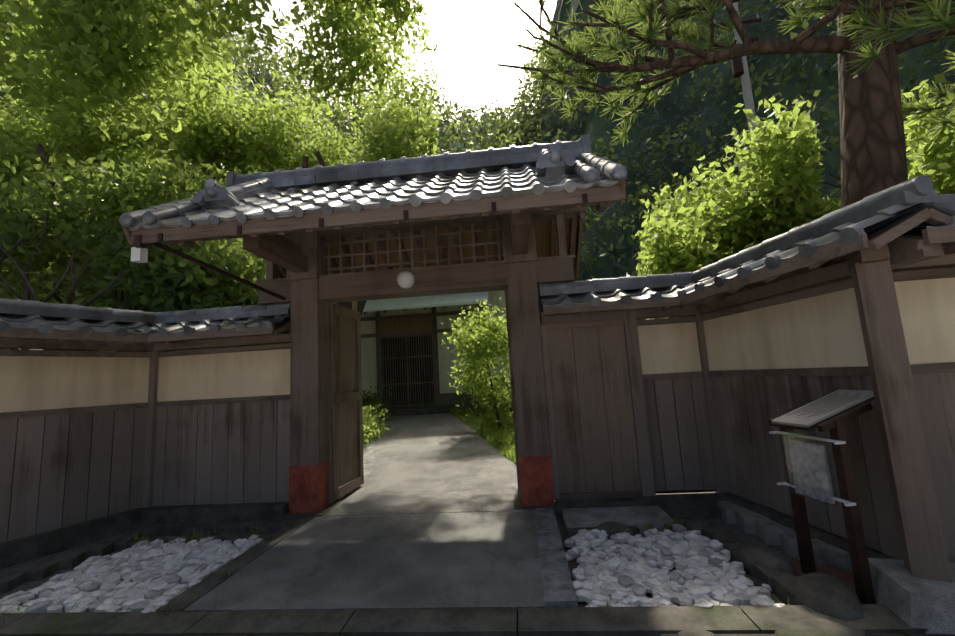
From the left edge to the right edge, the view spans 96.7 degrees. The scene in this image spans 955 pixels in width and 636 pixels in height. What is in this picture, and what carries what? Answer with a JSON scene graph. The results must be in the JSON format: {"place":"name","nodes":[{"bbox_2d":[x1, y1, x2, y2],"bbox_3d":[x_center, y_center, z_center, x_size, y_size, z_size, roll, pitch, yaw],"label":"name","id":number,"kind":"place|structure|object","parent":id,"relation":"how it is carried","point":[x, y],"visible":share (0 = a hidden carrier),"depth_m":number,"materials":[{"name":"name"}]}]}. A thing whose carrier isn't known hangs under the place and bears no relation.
{"place":"outdoors","nodes":[
{"label":"outdoors","id":0,"kind":"place"},
{"bbox_2d":[0,130,287,351],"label":"trees","id":1,"kind":"object","parent":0,"point":[161,280],"depth_m":5.51,"materials":[{"name":"green plant"}]},
{"bbox_2d":[7,0,653,351],"label":"sky","id":2,"kind":"structure","parent":0,"point":[471,36],"materials":[{"name":"white"}]},
{"bbox_2d":[183,413,544,619],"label":"path","id":3,"kind":"structure","parent":0,"point":[470,543],"depth_m":2.98,"materials":[{"name":"grey concrete"}]},
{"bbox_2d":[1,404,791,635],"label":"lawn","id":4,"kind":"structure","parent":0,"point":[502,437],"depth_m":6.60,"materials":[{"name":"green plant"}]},
{"bbox_2d":[335,488,516,500],"bbox_3d":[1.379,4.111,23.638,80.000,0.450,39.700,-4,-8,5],"label":"threshold","id":5,"kind":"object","parent":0,"point":[343,497],"depth_m":4.33,"materials":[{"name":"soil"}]},
{"bbox_2d":[0,0,441,351],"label":"maple tree","id":6,"kind":"object","parent":5,"relation":"on","point":[85,76],"depth_m":8.78,"materials":[{"name":"green plant"}]},
{"bbox_2d":[279,290,511,416],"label":"house","id":7,"kind":"structure","parent":5,"relation":"on","point":[407,357],"depth_m":11.36,"materials":[{"name":"paint"}]},
{"bbox_2d":[362,296,646,445],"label":"garden shrubs","id":8,"kind":"object","parent":5,"relation":"on","point":[476,341],"visible":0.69,"depth_m":7.49,"materials":[{"name":"green plant"}]},
{"bbox_2d":[320,0,792,159],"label":"utility pole","id":9,"kind":"object","parent":5,"relation":"on","point":[739,65],"visible":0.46,"depth_m":14.18,"materials":[{"name":"concrete"}]},
{"bbox_2d":[0,492,895,621],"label":"recess floor","id":10,"kind":"structure","parent":0,"point":[27,563],"depth_m":3.30,"materials":[{"name":"grey concrete"}]},
{"bbox_2d":[0,534,262,612],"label":"pebble bed","id":11,"kind":"object","parent":10,"relation":"on","point":[146,576],"visible":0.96,"depth_m":2.65,"materials":[{"name":"stone"}]},
{"bbox_2d":[0,319,289,542],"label":"wall","id":12,"kind":"structure","parent":10,"relation":"on","point":[142,421],"depth_m":3.94,"materials":[{"name":"brown wood"}]},
{"bbox_2d":[0,298,290,336],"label":"wall coping tiles","id":13,"kind":"object","parent":12,"relation":"on","point":[44,317],"depth_m":3.86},
{"bbox_2d":[123,180,625,520],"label":"gate","id":14,"kind":"structure","parent":10,"relation":"on","point":[518,249],"depth_m":3.98,"materials":[{"name":"brown wood"}]},
{"bbox_2d":[119,134,627,268],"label":"gate roof tiles","id":15,"kind":"object","parent":14,"relation":"on","point":[508,172],"visible":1,"depth_m":3.33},
{"bbox_2d":[561,523,787,610],"bbox_3d":[1.021,1.437,2.495,1.038,0.096,1.118,-4,-8,5],"label":"pebble bed","id":16,"kind":"object","parent":10,"relation":"on","point":[681,566],"visible":0.96,"depth_m":2.35,"materials":[{"name":"stone"}]},
{"bbox_2d":[538,208,954,633],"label":"wall","id":17,"kind":"structure","parent":10,"relation":"on","point":[701,395],"depth_m":2.77,"materials":[{"name":"brown wood"}]},
{"bbox_2d":[539,175,954,307],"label":"wall coping tiles","id":18,"kind":"object","parent":17,"relation":"on","point":[850,223],"depth_m":2.71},
{"bbox_2d":[768,390,876,603],"bbox_3d":[1.863,0.877,2.197,0.471,0.970,0.620,-2,-8,-6],"label":"info sign","id":19,"kind":"object","parent":10,"relation":"on","point":[807,468],"visible":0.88,"depth_m":2.16,"materials":[{"name":"brown wood"}]},
{"bbox_2d":[0,508,927,635],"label":"kerb strip","id":20,"kind":"object","parent":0,"point":[561,613],"visible":0.9,"depth_m":2.02,"materials":[{"name":"stone"}]},
{"bbox_2d":[596,516,865,635],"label":"rocks","id":21,"kind":"object","parent":20,"relation":"on","point":[832,596],"visible":0.71,"depth_m":1.94,"materials":[{"name":"stone"}]},
{"bbox_2d":[0,0,954,350],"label":"forest hill","id":22,"kind":"structure","parent":0,"point":[684,124],"depth_m":26.99,"materials":[{"name":"green plant"}]},
{"bbox_2d":[178,629,954,635],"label":"street paving","id":23,"kind":"structure","parent":0,"point":[883,634],"depth_m":1.78,"materials":[{"name":"stone"}]},
{"bbox_2d":[497,0,954,207],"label":"pine","id":24,"kind":"object","parent":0,"point":[873,148],"depth_m":4.17,"materials":[{"name":"green plant"}]},
{"bbox_2d":[635,73,954,318],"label":"broadleaf tree","id":25,"kind":"object","parent":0,"point":[782,173],"depth_m":5.58,"materials":[{"name":"green plant"}]}
]}

